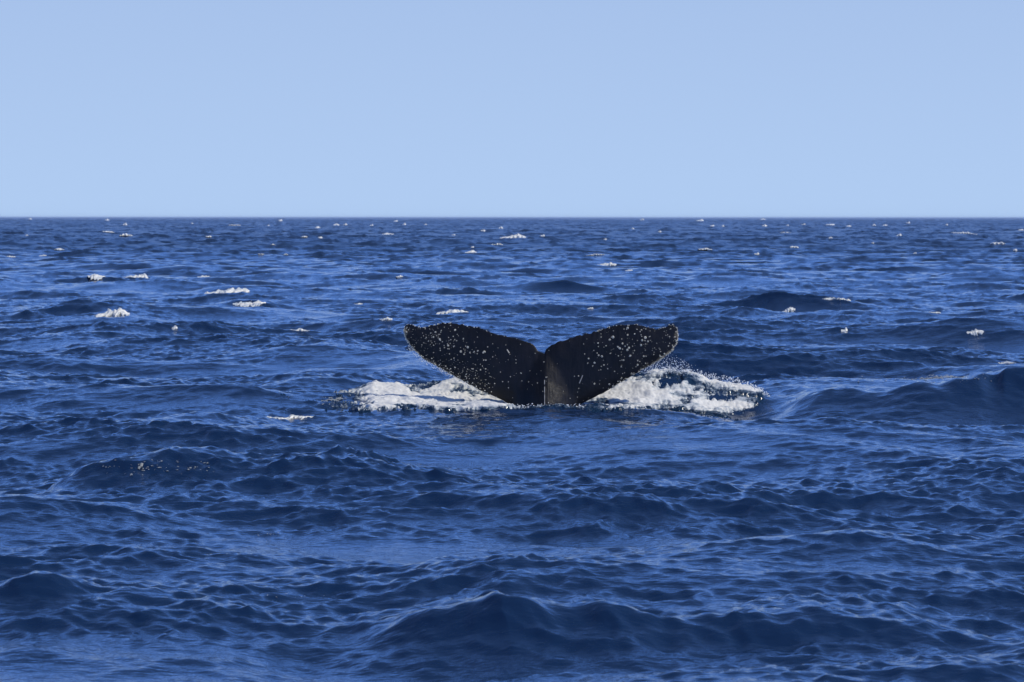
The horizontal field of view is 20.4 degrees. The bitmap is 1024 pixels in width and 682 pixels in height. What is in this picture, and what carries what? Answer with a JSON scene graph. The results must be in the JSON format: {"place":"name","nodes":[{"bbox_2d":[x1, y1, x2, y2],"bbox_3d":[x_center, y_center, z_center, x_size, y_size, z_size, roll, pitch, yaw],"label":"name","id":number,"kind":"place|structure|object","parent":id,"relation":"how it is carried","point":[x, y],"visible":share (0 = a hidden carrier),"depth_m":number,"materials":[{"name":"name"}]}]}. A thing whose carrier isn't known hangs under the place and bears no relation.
{"place":"outdoors","nodes":[
{"label":"outdoors","id":0,"kind":"place"},
{"bbox_2d":[0,217,1023,681],"bbox_3d":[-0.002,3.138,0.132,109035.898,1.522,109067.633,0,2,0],"label":"sea","id":1,"kind":"structure","parent":0,"point":[852,511],"depth_m":35.45,"materials":[{"name":"blue liquid"}]},
{"bbox_2d":[87,274,104,279],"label":"whitecap","id":2,"kind":"object","parent":1,"relation":"on","point":[95,276],"visible":1,"depth_m":130.70,"materials":[{"name":"liquid"}]},
{"bbox_2d":[94,308,129,316],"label":"whitecap","id":3,"kind":"object","parent":1,"relation":"on","point":[115,312],"visible":0.98,"depth_m":85.44,"materials":[{"name":"liquid"}]},
{"bbox_2d":[127,273,147,277],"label":"whitecap","id":4,"kind":"object","parent":1,"relation":"on","point":[144,275],"visible":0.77,"depth_m":138.95,"materials":[{"name":"liquid"}]},
{"bbox_2d":[102,459,208,475],"bbox_3d":[-4.181,1.482,33.381,1.249,0.159,0.357,0,3,-7],"label":"foam patch","id":5,"kind":"object","parent":1,"relation":"on","point":[141,464],"visible":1,"depth_m":33.42,"materials":[{"name":"white liquid"}]},
{"bbox_2d":[205,287,249,293],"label":"whitecap","id":6,"kind":"object","parent":1,"relation":"on","point":[233,290],"visible":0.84,"depth_m":114.94,"materials":[{"name":"liquid"}]},
{"bbox_2d":[233,300,265,306],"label":"whitecap","id":7,"kind":"object","parent":1,"relation":"on","point":[247,304],"visible":0.98,"depth_m":99.50,"materials":[{"name":"liquid"}]},
{"bbox_2d":[267,415,312,419],"bbox_3d":[-3.512,1.200,44.658,0.802,0.091,0.364,0,2,0],"label":"whitecap","id":8,"kind":"object","parent":1,"relation":"on","point":[292,416],"visible":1,"depth_m":44.66,"materials":[{"name":"liquid"}]},
{"bbox_2d":[321,397,351,404],"bbox_3d":[-2.879,0.977,46.586,0.656,0.076,0.804,0,2,0],"label":"foam patch","id":9,"kind":"object","parent":1,"relation":"on","point":[339,398],"visible":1,"depth_m":46.79,"materials":[{"name":"white liquid"}]},
{"bbox_2d":[281,377,601,412],"bbox_3d":[-1.144,0.908,46.839,5.754,0.524,4.248,0,2,0],"label":"foam wash","id":10,"kind":"object","parent":1,"relation":"on","point":[443,395],"visible":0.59,"depth_m":46.94},
{"bbox_2d":[436,309,466,313],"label":"whitecap","id":11,"kind":"object","parent":1,"relation":"on","point":[451,311],"visible":0.88,"depth_m":92.93,"materials":[{"name":"liquid"}]},
{"bbox_2d":[501,233,525,237],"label":"whitecap","id":12,"kind":"object","parent":1,"relation":"on","point":[518,235],"visible":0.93,"depth_m":427.45,"materials":[{"name":"liquid"}]},
{"bbox_2d":[403,322,678,406],"bbox_3d":[0.475,0.686,46.562,4.545,1.962,0.768,0,2,0],"label":"whale tail","id":13,"kind":"object","parent":1,"relation":"on","point":[578,370],"visible":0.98,"depth_m":46.74},
{"bbox_2d":[108,375,976,593],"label":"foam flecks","id":14,"kind":"object","parent":1,"relation":"on","point":[278,532],"visible":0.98,"depth_m":33.46,"materials":[{"name":"white liquid"}]},
{"bbox_2d":[408,345,769,407],"bbox_3d":[0.975,0.578,47.092,6.799,1.048,2.366,0,2,0],"label":"spray","id":15,"kind":"object","parent":1,"relation":"on","point":[673,368],"visible":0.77,"depth_m":47.73,"materials":[{"name":"white liquid"}]},
{"bbox_2d":[597,262,616,265],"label":"whitecap","id":16,"kind":"object","parent":1,"relation":"on","point":[608,264],"visible":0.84,"depth_m":181.61,"materials":[{"name":"liquid"}]},
{"bbox_2d":[581,369,813,420],"bbox_3d":[2.777,0.921,46.651,4.354,0.800,5.415,0,2,0],"label":"foam splash","id":17,"kind":"object","parent":1,"relation":"on","point":[639,390],"visible":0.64,"depth_m":47.34,"materials":[{"name":"white liquid"}]},
{"bbox_2d":[782,307,794,311],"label":"whitecap","id":18,"kind":"object","parent":1,"relation":"on","point":[790,309],"visible":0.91,"depth_m":99.16,"materials":[{"name":"liquid"}]},
{"bbox_2d":[824,297,850,300],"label":"whitecap","id":19,"kind":"object","parent":1,"relation":"on","point":[829,298],"visible":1,"depth_m":99.76,"materials":[{"name":"liquid"}]},
{"bbox_2d":[916,374,964,378],"bbox_3d":[8.521,0.739,55.301,1.430,0.167,2.735,0,2,0],"label":"foam patch","id":20,"kind":"object","parent":1,"relation":"on","point":[935,377],"visible":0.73,"depth_m":55.57,"materials":[{"name":"white liquid"}]},
{"bbox_2d":[966,329,983,335],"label":"whitecap","id":21,"kind":"object","parent":1,"relation":"on","point":[975,332],"visible":1,"depth_m":71.93,"materials":[{"name":"liquid"}]},
{"bbox_2d":[998,361,1014,363],"bbox_3d":[10.237,0.454,58.851,0.340,0.080,0.351,0,2,0],"label":"whitecap","id":22,"kind":"object","parent":1,"relation":"on","point":[1007,362],"visible":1,"depth_m":58.80,"materials":[{"name":"liquid"}]},
{"bbox_2d":[0,0,1023,217],"label":"sky","id":23,"kind":"structure","parent":0,"point":[109,108],"materials":[{"name":"blue"}]}
]}

